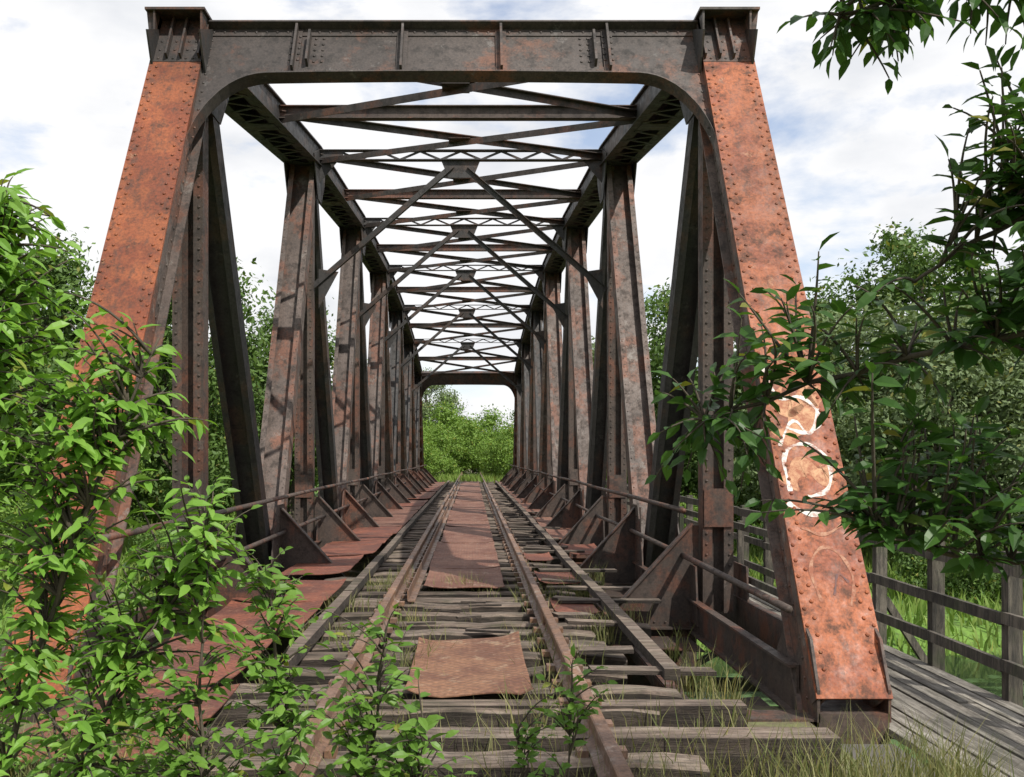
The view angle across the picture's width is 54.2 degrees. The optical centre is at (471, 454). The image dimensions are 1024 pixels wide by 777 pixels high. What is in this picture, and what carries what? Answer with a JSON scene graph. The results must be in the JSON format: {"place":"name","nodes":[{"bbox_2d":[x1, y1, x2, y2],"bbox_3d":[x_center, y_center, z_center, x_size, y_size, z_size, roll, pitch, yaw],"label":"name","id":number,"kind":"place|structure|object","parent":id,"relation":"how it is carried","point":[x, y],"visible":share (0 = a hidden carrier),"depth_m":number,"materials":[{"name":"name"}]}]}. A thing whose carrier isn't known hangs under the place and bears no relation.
{"place":"outdoors","nodes":[
{"label":"outdoors","id":0,"kind":"place"},
{"bbox_2d":[436,472,502,483],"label":"grass","id":1,"kind":"structure","parent":0,"point":[450,477],"depth_m":64.93,"materials":[{"name":"green plant"}]},
{"bbox_2d":[0,678,1023,776],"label":"grass","id":2,"kind":"structure","parent":0,"point":[941,770],"depth_m":5.12,"materials":[{"name":"green plant"}]},
{"bbox_2d":[0,465,1023,776],"bbox_3d":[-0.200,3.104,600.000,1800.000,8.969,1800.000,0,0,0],"label":"ground","id":3,"kind":"structure","parent":0,"point":[968,633],"depth_m":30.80,"materials":[{"name":"green plant"}]},
{"bbox_2d":[0,475,43,591],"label":"riverside bush","id":4,"kind":"object","parent":3,"relation":"on","point":[4,514],"visible":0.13,"depth_m":34.35,"materials":[{"name":"green plant"}]},
{"bbox_2d":[0,284,57,493],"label":"deciduous tree","id":5,"kind":"object","parent":3,"relation":"on","point":[23,409],"depth_m":49.68,"materials":[{"name":"green plant"}]},
{"bbox_2d":[0,226,162,510],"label":"deciduous tree","id":6,"kind":"object","parent":3,"relation":"on","point":[70,272],"visible":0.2,"depth_m":40.83,"materials":[{"name":"green plant"}]},
{"bbox_2d":[0,636,227,776],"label":"sapling shrub","id":7,"kind":"object","parent":3,"relation":"on","point":[80,695],"visible":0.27,"depth_m":4.30,"materials":[{"name":"green plant"}]},
{"bbox_2d":[0,168,245,776],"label":"leafy shrub","id":8,"kind":"object","parent":3,"relation":"on","point":[88,414],"visible":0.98,"depth_m":3.04,"materials":[{"name":"green plant"}]},
{"bbox_2d":[125,520,171,582],"bbox_3d":[-11.311,3.936,37.932,3.865,3.111,3.567,0,0,44],"label":"riverside bush","id":9,"kind":"object","parent":3,"relation":"on","point":[154,548],"visible":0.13,"depth_m":37.08,"materials":[{"name":"green plant"}]},
{"bbox_2d":[66,257,275,513],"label":"deciduous tree","id":10,"kind":"object","parent":3,"relation":"on","point":[217,451],"visible":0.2,"depth_m":44.33,"materials":[{"name":"green plant"}]},
{"bbox_2d":[217,501,236,539],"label":"riverside bush","id":11,"kind":"object","parent":3,"relation":"on","point":[231,529],"visible":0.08,"depth_m":44.51,"materials":[{"name":"green plant"}]},
{"bbox_2d":[216,297,335,519],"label":"deciduous tree","id":12,"kind":"object","parent":3,"relation":"on","point":[291,500],"visible":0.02,"depth_m":52.38,"materials":[{"name":"green plant"}]},
{"bbox_2d":[91,474,476,776],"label":"sapling shrub","id":13,"kind":"object","parent":3,"relation":"on","point":[357,760],"visible":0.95,"depth_m":3.13,"materials":[{"name":"green plant"}]},
{"bbox_2d":[0,310,1023,536],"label":"distant tree line","id":14,"kind":"object","parent":3,"relation":"on","point":[464,443],"visible":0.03,"depth_m":79.72,"materials":[{"name":"green plant"}]},
{"bbox_2d":[507,644,617,776],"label":"sapling shrub","id":15,"kind":"object","parent":3,"relation":"on","point":[573,727],"visible":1,"depth_m":3.60,"materials":[{"name":"green plant"}]},
{"bbox_2d":[680,490,697,527],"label":"riverside bush","id":16,"kind":"object","parent":3,"relation":"on","point":[695,509],"visible":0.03,"depth_m":43.85,"materials":[{"name":"green plant"}]},
{"bbox_2d":[644,277,743,497],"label":"deciduous tree","id":17,"kind":"object","parent":3,"relation":"on","point":[656,347],"visible":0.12,"depth_m":50.61,"materials":[{"name":"green plant"}]},
{"bbox_2d":[690,297,926,523],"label":"willow tree","id":18,"kind":"object","parent":3,"relation":"on","point":[741,451],"visible":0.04,"depth_m":46.62,"materials":[{"name":"green plant"}]},
{"bbox_2d":[749,522,867,579],"bbox_3d":[12.761,3.784,39.144,4.417,3.792,4.077,0,0,-30],"label":"riverside bush","id":19,"kind":"object","parent":3,"relation":"on","point":[760,525],"visible":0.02,"depth_m":39.49,"materials":[{"name":"green plant"}]},
{"bbox_2d":[733,278,884,430],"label":"deciduous tree","id":20,"kind":"object","parent":3,"relation":"on","point":[820,299],"visible":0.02,"depth_m":54.67,"materials":[{"name":"green plant"}]},
{"bbox_2d":[645,0,1023,582],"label":"broadleaf tree","id":21,"kind":"object","parent":3,"relation":"on","point":[891,22],"visible":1,"depth_m":2.56,"materials":[{"name":"green plant"}]},
{"bbox_2d":[841,744,934,776],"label":"stone abutment","id":22,"kind":"object","parent":3,"relation":"on","point":[871,755],"depth_m":6.20,"materials":[{"name":"grey stone"}]},
{"bbox_2d":[0,7,892,743],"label":"railway truss bridge","id":23,"kind":"structure","parent":22,"relation":"on","point":[584,423],"depth_m":11.23,"materials":[{"name":"brown metal"}]},
{"bbox_2d":[6,472,840,776],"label":"railway track","id":24,"kind":"structure","parent":23,"relation":"on","point":[490,534],"depth_m":7.67,"materials":[{"name":"metal"}]},
{"bbox_2d":[227,558,761,726],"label":"track weeds","id":25,"kind":"object","parent":24,"relation":"on","point":[701,683],"visible":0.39,"depth_m":7.73,"materials":[{"name":"green plant"}]},
{"bbox_2d":[606,480,1023,776],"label":"wooden footbridge","id":26,"kind":"object","parent":22,"relation":"on","point":[924,684],"visible":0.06,"depth_m":7.90,"materials":[{"name":"grey wood"}]},
{"bbox_2d":[810,218,1013,449],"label":"deciduous tree","id":27,"kind":"object","parent":3,"relation":"on","point":[913,264],"visible":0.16,"depth_m":52.11,"materials":[{"name":"green plant"}]},
{"bbox_2d":[830,289,1023,545],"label":"willow tree","id":28,"kind":"object","parent":3,"relation":"on","point":[950,378],"visible":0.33,"depth_m":42.13,"materials":[{"name":"green plant"}]},
{"bbox_2d":[887,512,1023,606],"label":"riverside bush","id":29,"kind":"object","parent":3,"relation":"on","point":[915,564],"visible":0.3,"depth_m":35.34,"materials":[{"name":"green plant"}]},
{"bbox_2d":[916,246,1023,476],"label":"willow tree","id":30,"kind":"object","parent":3,"relation":"on","point":[997,351],"visible":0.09,"depth_m":45.29,"materials":[{"name":"green plant"}]},
{"bbox_2d":[0,638,1023,762],"bbox_3d":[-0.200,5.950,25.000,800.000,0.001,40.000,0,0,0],"label":"grass","id":31,"kind":"structure","parent":0,"point":[982,676],"depth_m":27.11,"materials":[{"name":"green plant"}]},
{"bbox_2d":[0,0,1023,431],"label":"sky","id":32,"kind":"structure","parent":0,"point":[853,156],"materials":[{"name":"white"}]}
]}

